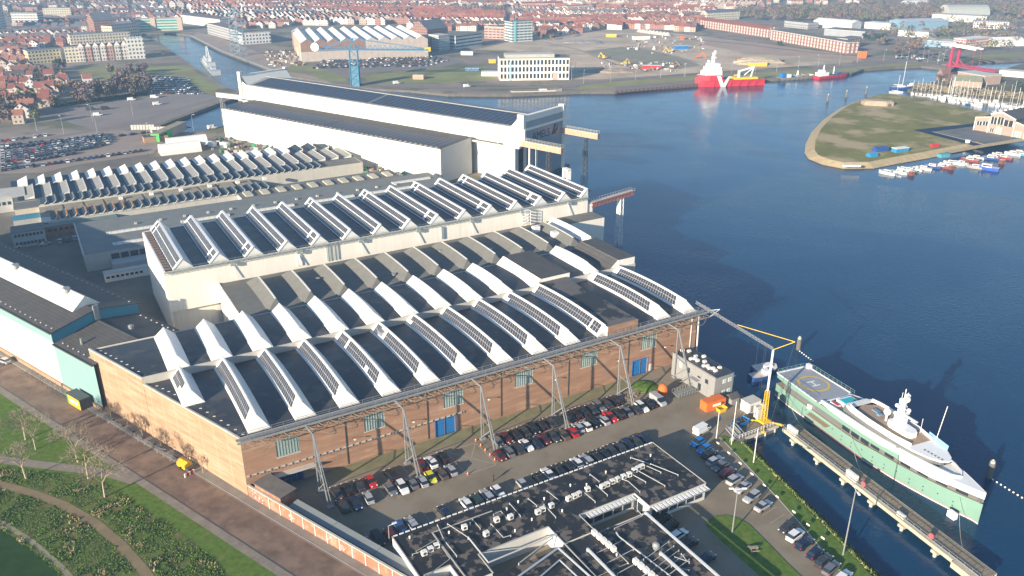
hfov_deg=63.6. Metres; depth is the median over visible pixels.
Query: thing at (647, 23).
terraced house
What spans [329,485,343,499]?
parked car
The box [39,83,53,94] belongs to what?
terraced house
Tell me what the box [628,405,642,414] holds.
parked car
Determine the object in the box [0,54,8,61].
terraced house
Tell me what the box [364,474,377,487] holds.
parked car
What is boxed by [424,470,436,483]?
parked car
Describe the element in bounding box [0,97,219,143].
dock road
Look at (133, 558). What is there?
park path
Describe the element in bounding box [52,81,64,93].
terraced house
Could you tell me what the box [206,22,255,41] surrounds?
grey canal office
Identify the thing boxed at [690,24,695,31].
terraced house
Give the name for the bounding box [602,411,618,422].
parked car
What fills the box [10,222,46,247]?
yard office
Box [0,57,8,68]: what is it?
terraced house
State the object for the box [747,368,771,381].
tied boat
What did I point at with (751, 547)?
picnic bench
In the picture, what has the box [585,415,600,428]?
parked car
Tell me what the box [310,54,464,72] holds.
car lot paving
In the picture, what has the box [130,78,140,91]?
tree
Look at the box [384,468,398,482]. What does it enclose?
parked car
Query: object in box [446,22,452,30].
terraced house
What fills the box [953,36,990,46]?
red white block
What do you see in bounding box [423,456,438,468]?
parked car
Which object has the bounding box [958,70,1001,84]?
marina hall
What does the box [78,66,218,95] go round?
canal grass
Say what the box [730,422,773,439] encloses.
quay railing
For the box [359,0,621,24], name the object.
town houses
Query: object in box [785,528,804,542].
parked car
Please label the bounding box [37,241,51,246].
parked car
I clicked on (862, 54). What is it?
site cabin
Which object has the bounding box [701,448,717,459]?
parked car
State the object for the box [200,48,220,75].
grey warship
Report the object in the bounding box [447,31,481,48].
striped office
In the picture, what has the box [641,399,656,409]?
parked car
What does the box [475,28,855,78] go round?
building site soil
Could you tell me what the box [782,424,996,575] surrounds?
mooring pier
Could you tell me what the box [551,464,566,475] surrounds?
parked car
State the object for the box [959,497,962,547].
mooring rope
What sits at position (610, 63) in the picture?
site rubbish
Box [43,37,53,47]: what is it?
terraced house
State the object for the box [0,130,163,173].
car park paving
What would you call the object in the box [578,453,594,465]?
parked car
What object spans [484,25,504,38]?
stepped flats
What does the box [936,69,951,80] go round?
brick house
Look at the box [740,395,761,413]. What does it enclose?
white site hut
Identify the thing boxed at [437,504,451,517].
parked car
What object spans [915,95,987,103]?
marina jetty
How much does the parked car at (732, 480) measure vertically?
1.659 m
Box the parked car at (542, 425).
[535,420,548,430]
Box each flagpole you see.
[716,412,720,438]
[731,401,736,443]
[753,430,757,462]
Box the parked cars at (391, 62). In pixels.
[313,55,447,68]
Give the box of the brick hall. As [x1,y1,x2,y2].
[88,217,697,495]
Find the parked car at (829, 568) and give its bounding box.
[821,559,841,575]
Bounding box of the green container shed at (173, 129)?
[150,121,186,141]
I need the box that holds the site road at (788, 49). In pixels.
[677,38,894,58]
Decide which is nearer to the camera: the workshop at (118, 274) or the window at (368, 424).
the window at (368, 424)
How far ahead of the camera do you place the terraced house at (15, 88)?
590.48 m
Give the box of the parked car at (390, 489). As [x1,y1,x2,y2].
[384,482,397,496]
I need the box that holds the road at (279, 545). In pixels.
[0,356,364,575]
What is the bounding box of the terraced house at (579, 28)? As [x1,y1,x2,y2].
[576,24,582,32]
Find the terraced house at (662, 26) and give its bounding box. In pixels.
[659,21,664,29]
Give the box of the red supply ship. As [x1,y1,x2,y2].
[695,50,764,86]
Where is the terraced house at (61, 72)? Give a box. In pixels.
[55,69,68,77]
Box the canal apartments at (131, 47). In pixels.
[63,36,145,62]
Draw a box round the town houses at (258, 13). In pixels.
[0,0,398,32]
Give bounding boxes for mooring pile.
[796,336,801,349]
[986,459,995,478]
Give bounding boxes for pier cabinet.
[787,424,797,435]
[846,469,858,482]
[896,510,905,519]
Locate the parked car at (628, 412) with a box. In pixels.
[618,405,633,416]
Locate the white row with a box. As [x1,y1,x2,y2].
[181,12,229,25]
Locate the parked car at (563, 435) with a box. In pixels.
[555,429,570,440]
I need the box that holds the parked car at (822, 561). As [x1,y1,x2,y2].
[813,552,833,568]
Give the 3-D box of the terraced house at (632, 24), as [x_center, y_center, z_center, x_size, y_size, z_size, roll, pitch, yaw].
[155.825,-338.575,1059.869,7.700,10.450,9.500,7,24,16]
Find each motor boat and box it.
[879,169,896,175]
[892,169,907,174]
[902,167,917,172]
[911,166,922,171]
[916,165,932,170]
[924,163,940,168]
[936,163,948,168]
[940,161,955,165]
[944,160,958,164]
[952,160,964,165]
[961,156,979,162]
[967,164,981,169]
[969,155,983,159]
[979,163,999,171]
[982,155,998,160]
[997,154,1013,160]
[1004,150,1020,155]
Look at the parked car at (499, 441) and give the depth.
190.15 m
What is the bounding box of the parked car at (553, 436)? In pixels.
[546,430,561,442]
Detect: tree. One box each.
[0,92,4,103]
[0,108,13,122]
[0,440,36,478]
[1,405,42,439]
[4,100,17,109]
[8,411,51,449]
[12,92,23,99]
[29,109,39,123]
[33,71,42,79]
[37,65,45,72]
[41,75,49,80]
[45,422,93,462]
[46,95,59,109]
[51,63,59,68]
[54,82,67,94]
[58,439,107,478]
[66,79,75,91]
[70,89,79,100]
[75,82,87,87]
[77,443,126,497]
[78,88,86,99]
[81,80,96,94]
[82,92,90,103]
[83,89,94,103]
[94,80,102,97]
[94,87,101,97]
[100,82,113,95]
[104,405,115,415]
[106,63,113,73]
[107,77,120,94]
[109,78,118,95]
[110,86,117,95]
[111,73,122,90]
[114,68,124,73]
[118,78,125,91]
[121,74,129,83]
[122,412,133,424]
[123,83,130,92]
[125,66,135,74]
[125,87,135,96]
[128,75,138,84]
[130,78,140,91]
[131,419,142,435]
[134,81,142,90]
[135,71,147,76]
[136,67,144,73]
[138,76,150,90]
[139,62,147,68]
[142,73,153,89]
[156,433,166,446]
[182,442,191,458]
[192,456,205,472]
[880,35,887,43]
[903,44,911,51]
[911,39,919,49]
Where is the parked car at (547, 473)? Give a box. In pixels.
[540,467,555,479]
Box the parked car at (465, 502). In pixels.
[459,496,473,508]
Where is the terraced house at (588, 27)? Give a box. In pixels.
[585,24,590,31]
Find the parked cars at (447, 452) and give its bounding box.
[326,392,817,555]
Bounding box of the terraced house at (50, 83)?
[43,79,53,87]
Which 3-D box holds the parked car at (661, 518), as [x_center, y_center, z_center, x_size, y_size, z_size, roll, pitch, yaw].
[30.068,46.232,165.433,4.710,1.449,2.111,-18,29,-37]
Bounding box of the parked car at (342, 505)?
[335,498,350,513]
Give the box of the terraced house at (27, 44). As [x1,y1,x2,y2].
[21,40,30,48]
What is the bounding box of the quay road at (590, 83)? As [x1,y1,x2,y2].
[330,62,952,88]
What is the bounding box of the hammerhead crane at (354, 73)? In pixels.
[310,38,430,86]
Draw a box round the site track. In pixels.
[544,42,652,71]
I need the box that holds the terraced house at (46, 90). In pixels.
[37,88,50,94]
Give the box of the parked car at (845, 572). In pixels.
[836,569,852,575]
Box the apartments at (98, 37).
[67,31,129,44]
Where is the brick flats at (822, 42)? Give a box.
[770,29,858,53]
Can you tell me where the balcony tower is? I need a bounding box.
[504,20,532,41]
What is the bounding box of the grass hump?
[632,380,657,392]
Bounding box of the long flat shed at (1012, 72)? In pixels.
[999,68,1023,77]
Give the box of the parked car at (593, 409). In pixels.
[584,404,599,414]
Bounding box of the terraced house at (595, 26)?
[592,21,598,30]
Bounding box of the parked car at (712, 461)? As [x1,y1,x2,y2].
[705,455,723,466]
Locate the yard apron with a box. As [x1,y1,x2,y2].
[314,380,629,484]
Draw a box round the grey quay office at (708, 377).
[671,347,735,396]
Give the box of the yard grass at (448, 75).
[362,66,495,83]
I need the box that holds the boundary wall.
[247,484,406,575]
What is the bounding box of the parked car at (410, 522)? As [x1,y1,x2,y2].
[404,515,418,529]
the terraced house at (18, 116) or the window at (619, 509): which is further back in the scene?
the terraced house at (18, 116)
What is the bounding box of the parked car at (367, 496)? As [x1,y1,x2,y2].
[362,491,374,504]
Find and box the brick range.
[43,214,116,236]
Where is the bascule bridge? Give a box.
[941,42,999,72]
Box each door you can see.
[79,397,91,410]
[279,470,304,482]
[435,415,455,437]
[523,121,561,172]
[552,72,556,79]
[631,357,647,376]
[995,126,1001,133]
[1014,131,1021,137]
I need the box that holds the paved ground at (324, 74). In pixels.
[287,64,349,81]
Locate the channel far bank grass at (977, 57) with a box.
[959,52,1023,62]
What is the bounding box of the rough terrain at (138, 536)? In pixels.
[0,469,223,575]
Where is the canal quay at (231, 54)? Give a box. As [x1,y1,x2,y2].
[190,35,272,69]
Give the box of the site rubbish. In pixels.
[264,35,704,71]
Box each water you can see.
[142,34,1023,575]
[915,123,980,145]
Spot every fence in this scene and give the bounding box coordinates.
[96,411,176,464]
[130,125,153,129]
[150,127,162,131]
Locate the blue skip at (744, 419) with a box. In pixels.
[732,416,749,427]
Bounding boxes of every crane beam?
[216,92,242,123]
[521,138,562,172]
[561,125,599,175]
[588,187,634,246]
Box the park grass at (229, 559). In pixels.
[0,394,276,575]
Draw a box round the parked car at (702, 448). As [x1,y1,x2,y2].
[696,442,712,453]
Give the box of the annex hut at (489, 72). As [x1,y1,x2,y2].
[481,70,497,75]
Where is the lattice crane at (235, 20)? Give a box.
[228,8,247,56]
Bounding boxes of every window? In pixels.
[111,253,119,258]
[120,251,128,257]
[130,250,138,255]
[139,248,145,254]
[275,435,300,458]
[364,411,385,432]
[444,388,463,408]
[515,368,532,387]
[581,350,597,368]
[585,516,592,523]
[594,511,602,521]
[604,508,611,517]
[614,505,621,513]
[623,502,630,510]
[633,499,636,509]
[637,502,642,513]
[641,333,656,350]
[652,508,658,516]
[660,505,667,513]
[669,500,676,510]
[678,497,685,506]
[686,494,693,503]
[695,491,701,499]
[842,425,849,432]
[851,431,858,438]
[860,437,868,445]
[884,452,893,459]
[900,461,909,468]
[956,488,967,496]
[990,117,997,124]
[997,117,1004,124]
[1003,120,1013,126]
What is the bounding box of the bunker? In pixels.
[861,99,893,105]
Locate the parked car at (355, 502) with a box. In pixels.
[348,495,362,510]
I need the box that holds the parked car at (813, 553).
[806,546,823,560]
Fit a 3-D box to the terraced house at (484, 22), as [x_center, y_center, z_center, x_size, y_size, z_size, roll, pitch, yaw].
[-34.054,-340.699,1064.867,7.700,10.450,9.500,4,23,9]
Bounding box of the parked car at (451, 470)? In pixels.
[444,464,457,476]
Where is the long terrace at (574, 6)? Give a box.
[562,5,591,7]
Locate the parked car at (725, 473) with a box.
[718,466,736,478]
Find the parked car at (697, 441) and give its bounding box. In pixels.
[690,436,705,447]
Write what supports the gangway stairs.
on the yard paving at (668, 428)
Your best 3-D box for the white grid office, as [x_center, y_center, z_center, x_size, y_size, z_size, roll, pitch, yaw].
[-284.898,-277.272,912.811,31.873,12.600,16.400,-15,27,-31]
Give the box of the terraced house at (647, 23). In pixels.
[645,21,649,28]
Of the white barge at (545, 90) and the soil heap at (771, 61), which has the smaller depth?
the white barge at (545, 90)
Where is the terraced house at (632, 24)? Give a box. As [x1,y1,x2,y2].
[631,21,634,28]
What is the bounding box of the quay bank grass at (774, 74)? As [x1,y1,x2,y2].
[579,63,924,89]
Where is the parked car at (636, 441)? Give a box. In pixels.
[628,436,643,446]
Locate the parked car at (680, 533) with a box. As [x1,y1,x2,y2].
[670,528,688,539]
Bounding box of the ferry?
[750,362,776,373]
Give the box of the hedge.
[53,91,148,107]
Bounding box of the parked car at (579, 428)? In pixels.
[571,422,584,433]
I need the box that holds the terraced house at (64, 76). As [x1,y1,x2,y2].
[56,73,68,83]
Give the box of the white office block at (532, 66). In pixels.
[498,52,569,80]
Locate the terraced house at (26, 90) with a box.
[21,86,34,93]
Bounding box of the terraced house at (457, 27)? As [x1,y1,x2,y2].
[456,23,459,30]
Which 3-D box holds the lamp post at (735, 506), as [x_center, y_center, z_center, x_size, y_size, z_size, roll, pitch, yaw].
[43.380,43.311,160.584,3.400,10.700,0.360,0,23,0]
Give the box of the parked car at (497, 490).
[490,484,505,497]
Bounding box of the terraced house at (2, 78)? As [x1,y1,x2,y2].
[0,76,6,81]
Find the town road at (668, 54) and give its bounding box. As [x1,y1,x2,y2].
[631,46,698,62]
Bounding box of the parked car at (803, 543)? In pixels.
[794,536,814,550]
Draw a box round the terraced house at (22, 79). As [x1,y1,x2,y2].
[18,76,27,83]
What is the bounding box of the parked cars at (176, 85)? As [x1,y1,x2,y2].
[118,75,202,136]
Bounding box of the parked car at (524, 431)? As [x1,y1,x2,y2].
[516,425,531,437]
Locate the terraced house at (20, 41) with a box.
[18,37,25,44]
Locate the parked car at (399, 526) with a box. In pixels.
[392,519,406,532]
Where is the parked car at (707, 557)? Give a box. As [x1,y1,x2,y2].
[700,551,716,565]
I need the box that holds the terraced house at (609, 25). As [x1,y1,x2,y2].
[607,21,611,29]
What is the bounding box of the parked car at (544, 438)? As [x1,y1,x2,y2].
[537,433,551,444]
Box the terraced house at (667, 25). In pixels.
[664,22,670,29]
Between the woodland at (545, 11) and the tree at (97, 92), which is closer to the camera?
the tree at (97, 92)
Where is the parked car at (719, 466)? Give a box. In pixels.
[711,460,729,472]
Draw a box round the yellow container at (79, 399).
[66,388,91,410]
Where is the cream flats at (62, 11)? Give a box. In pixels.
[42,7,72,16]
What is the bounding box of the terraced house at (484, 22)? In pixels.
[482,20,488,27]
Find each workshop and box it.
[0,186,24,212]
[102,263,149,282]
[411,19,447,34]
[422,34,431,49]
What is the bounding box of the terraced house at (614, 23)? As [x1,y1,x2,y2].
[611,21,617,29]
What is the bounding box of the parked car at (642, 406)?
[633,400,648,412]
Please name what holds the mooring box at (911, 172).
in the water at (740, 208)
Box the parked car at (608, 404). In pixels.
[599,399,613,408]
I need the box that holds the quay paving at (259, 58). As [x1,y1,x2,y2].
[192,32,329,82]
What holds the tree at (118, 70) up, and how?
on the ground at (48, 122)
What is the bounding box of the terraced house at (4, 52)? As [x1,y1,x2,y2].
[0,49,8,54]
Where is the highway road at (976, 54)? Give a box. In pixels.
[849,49,1023,64]
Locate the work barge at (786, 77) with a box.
[777,70,814,80]
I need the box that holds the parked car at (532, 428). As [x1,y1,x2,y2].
[524,421,539,434]
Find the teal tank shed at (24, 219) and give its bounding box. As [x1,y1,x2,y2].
[12,212,41,225]
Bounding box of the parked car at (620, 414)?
[610,409,626,419]
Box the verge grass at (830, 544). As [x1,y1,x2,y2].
[719,435,871,575]
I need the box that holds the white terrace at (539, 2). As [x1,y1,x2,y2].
[520,1,562,8]
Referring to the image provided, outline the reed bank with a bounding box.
[741,441,882,575]
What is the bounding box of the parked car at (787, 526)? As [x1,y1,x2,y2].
[778,520,796,534]
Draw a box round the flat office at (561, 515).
[392,442,719,575]
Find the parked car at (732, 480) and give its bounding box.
[725,473,743,486]
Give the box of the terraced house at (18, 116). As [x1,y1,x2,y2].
[11,108,26,123]
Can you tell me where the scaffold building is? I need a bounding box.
[428,33,449,50]
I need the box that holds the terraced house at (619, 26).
[616,21,622,29]
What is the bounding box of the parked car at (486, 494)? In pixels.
[479,488,495,501]
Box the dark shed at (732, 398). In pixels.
[724,391,739,405]
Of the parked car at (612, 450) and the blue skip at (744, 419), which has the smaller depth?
the parked car at (612, 450)
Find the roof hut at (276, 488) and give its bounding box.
[253,473,296,506]
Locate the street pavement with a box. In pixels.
[0,351,382,575]
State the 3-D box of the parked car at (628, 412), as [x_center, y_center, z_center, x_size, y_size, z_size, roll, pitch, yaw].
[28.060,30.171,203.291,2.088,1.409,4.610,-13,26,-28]
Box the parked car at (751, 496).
[742,488,761,503]
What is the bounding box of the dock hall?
[237,67,565,175]
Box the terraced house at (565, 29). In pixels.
[562,25,568,34]
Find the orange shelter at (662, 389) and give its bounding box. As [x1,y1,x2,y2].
[658,383,667,395]
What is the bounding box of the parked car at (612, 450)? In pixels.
[603,444,618,455]
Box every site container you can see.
[206,141,216,146]
[219,141,229,147]
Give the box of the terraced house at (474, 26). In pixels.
[471,22,477,30]
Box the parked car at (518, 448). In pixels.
[509,442,524,454]
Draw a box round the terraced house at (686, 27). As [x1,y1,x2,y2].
[684,24,690,31]
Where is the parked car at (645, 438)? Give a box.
[636,432,653,443]
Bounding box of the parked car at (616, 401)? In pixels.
[606,396,621,406]
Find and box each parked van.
[85,106,95,109]
[93,112,102,115]
[100,106,109,109]
[207,124,217,128]
[649,391,666,406]
[692,421,710,435]
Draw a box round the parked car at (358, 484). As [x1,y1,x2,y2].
[353,479,365,492]
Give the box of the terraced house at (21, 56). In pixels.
[16,51,26,62]
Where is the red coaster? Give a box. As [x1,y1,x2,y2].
[813,65,848,79]
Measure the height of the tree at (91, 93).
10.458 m
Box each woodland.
[0,0,157,6]
[4,4,203,17]
[278,3,702,18]
[443,3,512,10]
[735,1,1023,20]
[859,0,1023,4]
[879,12,1023,48]
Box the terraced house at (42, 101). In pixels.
[36,92,51,107]
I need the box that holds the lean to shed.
[289,499,412,575]
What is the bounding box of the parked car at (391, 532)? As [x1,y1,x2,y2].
[382,527,394,542]
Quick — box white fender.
[946,509,957,520]
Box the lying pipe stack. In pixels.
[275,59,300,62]
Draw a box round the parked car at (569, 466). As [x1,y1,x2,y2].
[561,461,576,471]
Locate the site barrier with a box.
[184,469,194,477]
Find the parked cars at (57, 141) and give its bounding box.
[0,133,111,171]
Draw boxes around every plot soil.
[586,46,698,68]
[701,40,862,60]
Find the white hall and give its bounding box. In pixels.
[142,164,603,329]
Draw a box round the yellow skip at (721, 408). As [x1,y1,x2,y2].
[716,405,727,412]
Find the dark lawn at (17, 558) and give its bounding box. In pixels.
[0,529,60,575]
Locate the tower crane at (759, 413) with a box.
[695,301,794,433]
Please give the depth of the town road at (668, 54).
825.23 m
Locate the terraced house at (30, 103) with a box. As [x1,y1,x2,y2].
[22,97,36,109]
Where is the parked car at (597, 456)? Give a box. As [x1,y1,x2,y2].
[588,450,604,461]
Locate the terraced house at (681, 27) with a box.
[678,22,684,31]
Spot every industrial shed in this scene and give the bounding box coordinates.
[18,5,42,11]
[784,20,818,28]
[813,18,861,28]
[824,27,874,37]
[864,21,894,29]
[889,18,948,29]
[897,29,936,37]
[901,0,928,5]
[922,38,958,47]
[932,13,988,21]
[972,20,1009,28]
[989,37,1023,46]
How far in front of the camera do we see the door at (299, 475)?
177.66 m
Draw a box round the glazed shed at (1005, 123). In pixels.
[973,107,1023,138]
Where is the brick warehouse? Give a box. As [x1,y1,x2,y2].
[87,12,113,31]
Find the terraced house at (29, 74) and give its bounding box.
[24,69,35,79]
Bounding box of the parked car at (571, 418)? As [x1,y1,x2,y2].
[561,411,576,422]
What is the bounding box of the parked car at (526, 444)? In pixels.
[518,438,533,451]
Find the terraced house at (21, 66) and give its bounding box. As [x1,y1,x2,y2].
[18,63,27,69]
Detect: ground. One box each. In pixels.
[0,0,1023,570]
[907,63,1023,105]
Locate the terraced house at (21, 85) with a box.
[14,82,25,88]
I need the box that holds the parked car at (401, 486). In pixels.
[395,478,409,494]
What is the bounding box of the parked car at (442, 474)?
[435,468,448,480]
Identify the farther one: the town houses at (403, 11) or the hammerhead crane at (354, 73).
the town houses at (403, 11)
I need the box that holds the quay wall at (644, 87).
[614,80,697,92]
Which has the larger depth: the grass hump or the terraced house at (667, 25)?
the terraced house at (667, 25)
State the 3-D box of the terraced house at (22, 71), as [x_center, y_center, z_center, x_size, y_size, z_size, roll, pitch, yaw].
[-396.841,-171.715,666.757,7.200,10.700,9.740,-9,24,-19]
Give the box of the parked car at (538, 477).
[532,472,545,482]
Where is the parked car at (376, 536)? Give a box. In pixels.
[369,528,385,546]
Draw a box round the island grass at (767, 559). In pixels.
[706,515,800,575]
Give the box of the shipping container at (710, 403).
[700,394,725,412]
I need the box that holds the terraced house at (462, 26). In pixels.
[460,22,466,30]
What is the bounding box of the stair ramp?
[672,383,698,397]
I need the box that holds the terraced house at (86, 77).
[81,72,92,82]
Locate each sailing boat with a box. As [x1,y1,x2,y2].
[889,78,902,92]
[890,62,910,88]
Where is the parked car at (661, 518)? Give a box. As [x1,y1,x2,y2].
[654,512,671,523]
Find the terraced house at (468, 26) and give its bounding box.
[466,23,470,30]
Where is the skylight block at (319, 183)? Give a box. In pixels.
[235,169,399,199]
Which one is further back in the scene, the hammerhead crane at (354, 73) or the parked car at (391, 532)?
the hammerhead crane at (354, 73)
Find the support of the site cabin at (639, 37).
on the building site soil at (580, 60)
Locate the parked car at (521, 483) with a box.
[515,478,529,488]
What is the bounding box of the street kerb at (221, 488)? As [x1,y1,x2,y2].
[0,355,365,575]
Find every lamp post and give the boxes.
[388,522,396,545]
[729,487,746,532]
[842,483,860,554]
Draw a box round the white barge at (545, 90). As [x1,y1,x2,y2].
[510,88,561,91]
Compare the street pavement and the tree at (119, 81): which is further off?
the tree at (119, 81)
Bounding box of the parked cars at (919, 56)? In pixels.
[895,36,1023,61]
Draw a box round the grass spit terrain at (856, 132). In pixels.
[804,94,1023,168]
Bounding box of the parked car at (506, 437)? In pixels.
[499,431,512,443]
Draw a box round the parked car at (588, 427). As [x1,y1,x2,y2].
[579,421,592,431]
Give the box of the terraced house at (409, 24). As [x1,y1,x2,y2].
[406,20,414,28]
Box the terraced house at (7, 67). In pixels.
[5,61,16,70]
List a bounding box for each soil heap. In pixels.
[554,40,610,43]
[577,68,647,73]
[728,55,790,65]
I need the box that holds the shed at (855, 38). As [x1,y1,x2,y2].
[839,36,861,46]
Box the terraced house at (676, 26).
[674,22,678,30]
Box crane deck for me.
[744,425,778,441]
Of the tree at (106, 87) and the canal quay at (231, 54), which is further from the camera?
the canal quay at (231, 54)
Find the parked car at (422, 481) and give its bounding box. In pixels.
[416,475,428,487]
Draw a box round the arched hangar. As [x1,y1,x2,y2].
[938,4,989,15]
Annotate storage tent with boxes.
[158,140,201,155]
[165,134,207,145]
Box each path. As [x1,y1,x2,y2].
[0,387,292,575]
[0,456,139,483]
[0,481,153,575]
[0,520,72,575]
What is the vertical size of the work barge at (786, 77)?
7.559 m
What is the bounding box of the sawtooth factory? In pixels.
[11,142,362,222]
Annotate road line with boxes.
[89,410,362,575]
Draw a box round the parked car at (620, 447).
[613,442,627,453]
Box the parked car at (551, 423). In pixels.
[542,417,557,428]
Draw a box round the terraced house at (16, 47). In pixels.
[9,45,18,50]
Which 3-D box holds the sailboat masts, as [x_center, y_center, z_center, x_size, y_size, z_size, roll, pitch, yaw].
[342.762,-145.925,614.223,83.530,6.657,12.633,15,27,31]
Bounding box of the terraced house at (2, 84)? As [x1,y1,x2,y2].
[0,81,5,89]
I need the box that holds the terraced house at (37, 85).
[33,80,42,92]
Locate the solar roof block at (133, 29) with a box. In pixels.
[101,23,140,36]
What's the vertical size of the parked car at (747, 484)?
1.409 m
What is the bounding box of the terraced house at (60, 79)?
[54,77,66,89]
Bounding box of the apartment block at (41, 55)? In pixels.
[23,47,62,63]
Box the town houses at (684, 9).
[596,0,878,26]
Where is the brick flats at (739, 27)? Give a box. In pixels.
[698,17,776,37]
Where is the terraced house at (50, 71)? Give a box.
[42,67,54,75]
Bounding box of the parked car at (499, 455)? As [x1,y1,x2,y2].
[492,449,506,461]
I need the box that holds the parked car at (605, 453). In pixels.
[596,448,611,458]
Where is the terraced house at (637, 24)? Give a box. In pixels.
[635,20,640,28]
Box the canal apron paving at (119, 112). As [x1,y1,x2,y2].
[58,94,220,129]
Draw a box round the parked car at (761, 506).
[753,499,772,512]
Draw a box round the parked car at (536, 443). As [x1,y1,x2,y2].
[529,437,543,449]
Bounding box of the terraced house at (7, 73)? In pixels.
[5,70,13,76]
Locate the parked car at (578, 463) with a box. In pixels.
[569,457,584,468]
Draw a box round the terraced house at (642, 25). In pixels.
[640,21,645,28]
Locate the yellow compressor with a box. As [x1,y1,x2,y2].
[176,457,194,471]
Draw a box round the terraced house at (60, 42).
[55,37,65,46]
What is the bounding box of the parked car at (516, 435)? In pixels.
[507,428,523,440]
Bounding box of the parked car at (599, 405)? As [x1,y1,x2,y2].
[591,399,606,411]
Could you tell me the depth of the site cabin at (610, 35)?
969.55 m
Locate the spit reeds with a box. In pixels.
[944,138,1023,152]
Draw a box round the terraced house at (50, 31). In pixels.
[47,29,54,37]
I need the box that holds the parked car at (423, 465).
[415,458,428,471]
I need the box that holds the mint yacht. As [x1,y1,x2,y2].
[775,363,985,523]
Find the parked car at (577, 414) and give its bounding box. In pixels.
[568,408,582,419]
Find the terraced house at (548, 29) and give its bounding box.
[545,27,550,35]
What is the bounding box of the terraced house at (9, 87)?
[6,83,14,91]
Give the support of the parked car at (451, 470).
on the yard paving at (668, 428)
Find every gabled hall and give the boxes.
[0,242,139,386]
[51,313,179,410]
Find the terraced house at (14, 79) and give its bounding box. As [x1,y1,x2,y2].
[7,75,18,83]
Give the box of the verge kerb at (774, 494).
[719,437,839,570]
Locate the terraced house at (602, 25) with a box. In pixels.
[599,21,604,28]
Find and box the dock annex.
[221,100,471,180]
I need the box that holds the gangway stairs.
[725,422,744,437]
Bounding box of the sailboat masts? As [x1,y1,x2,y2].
[913,83,1023,99]
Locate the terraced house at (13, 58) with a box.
[8,55,18,62]
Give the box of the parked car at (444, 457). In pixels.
[436,451,450,464]
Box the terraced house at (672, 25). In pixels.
[670,21,676,29]
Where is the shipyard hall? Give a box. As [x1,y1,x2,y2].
[291,25,427,61]
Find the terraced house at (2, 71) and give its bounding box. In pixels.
[0,66,4,75]
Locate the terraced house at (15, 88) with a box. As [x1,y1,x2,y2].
[10,85,22,92]
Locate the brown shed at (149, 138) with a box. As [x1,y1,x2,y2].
[142,133,167,142]
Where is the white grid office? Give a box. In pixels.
[238,30,270,44]
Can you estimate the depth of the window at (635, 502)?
168.04 m
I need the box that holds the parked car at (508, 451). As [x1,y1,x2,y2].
[500,444,515,457]
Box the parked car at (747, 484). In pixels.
[734,481,751,494]
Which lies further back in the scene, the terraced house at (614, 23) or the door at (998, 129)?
the terraced house at (614, 23)
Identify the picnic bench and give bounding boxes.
[747,545,759,551]
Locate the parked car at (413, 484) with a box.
[405,477,418,490]
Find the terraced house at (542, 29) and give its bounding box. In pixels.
[538,25,545,33]
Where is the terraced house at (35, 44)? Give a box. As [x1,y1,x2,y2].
[29,39,39,48]
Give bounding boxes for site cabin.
[413,74,424,79]
[461,51,472,54]
[606,34,615,36]
[632,36,649,39]
[642,64,660,68]
[674,45,688,48]
[748,62,767,65]
[857,51,866,57]
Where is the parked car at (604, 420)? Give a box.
[596,415,610,425]
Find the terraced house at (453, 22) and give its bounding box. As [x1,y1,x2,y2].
[449,19,455,27]
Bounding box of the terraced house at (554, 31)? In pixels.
[550,28,557,36]
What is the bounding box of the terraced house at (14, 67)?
[10,64,18,69]
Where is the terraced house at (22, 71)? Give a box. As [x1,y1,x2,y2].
[14,68,24,76]
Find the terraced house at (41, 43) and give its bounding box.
[38,38,45,47]
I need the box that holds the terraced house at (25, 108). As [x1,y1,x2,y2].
[14,102,30,117]
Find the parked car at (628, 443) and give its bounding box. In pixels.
[619,437,635,449]
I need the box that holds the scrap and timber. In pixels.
[201,137,406,175]
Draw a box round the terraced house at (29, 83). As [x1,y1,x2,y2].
[24,78,36,88]
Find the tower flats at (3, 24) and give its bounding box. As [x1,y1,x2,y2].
[0,1,6,30]
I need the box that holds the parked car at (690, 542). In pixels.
[679,536,698,551]
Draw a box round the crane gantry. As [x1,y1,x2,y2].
[235,305,719,509]
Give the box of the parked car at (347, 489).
[340,482,354,496]
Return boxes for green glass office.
[134,17,183,30]
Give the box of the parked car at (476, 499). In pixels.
[469,493,484,504]
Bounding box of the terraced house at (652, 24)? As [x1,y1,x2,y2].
[649,20,655,28]
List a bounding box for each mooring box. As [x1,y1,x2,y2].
[908,170,914,175]
[948,165,954,169]
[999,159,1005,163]
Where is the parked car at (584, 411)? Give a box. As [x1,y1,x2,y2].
[575,406,590,416]
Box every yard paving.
[0,136,364,323]
[288,364,839,575]
[938,127,1019,143]
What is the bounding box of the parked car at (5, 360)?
[0,357,11,364]
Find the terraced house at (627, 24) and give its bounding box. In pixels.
[625,20,631,28]
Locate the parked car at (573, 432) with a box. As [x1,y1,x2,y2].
[565,427,579,437]
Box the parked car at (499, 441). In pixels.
[489,434,503,446]
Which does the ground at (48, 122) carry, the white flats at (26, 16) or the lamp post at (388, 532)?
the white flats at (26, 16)
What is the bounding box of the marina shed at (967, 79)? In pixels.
[951,75,982,87]
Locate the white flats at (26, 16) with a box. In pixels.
[10,12,43,22]
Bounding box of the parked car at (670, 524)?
[662,519,679,530]
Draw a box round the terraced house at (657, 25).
[655,22,659,29]

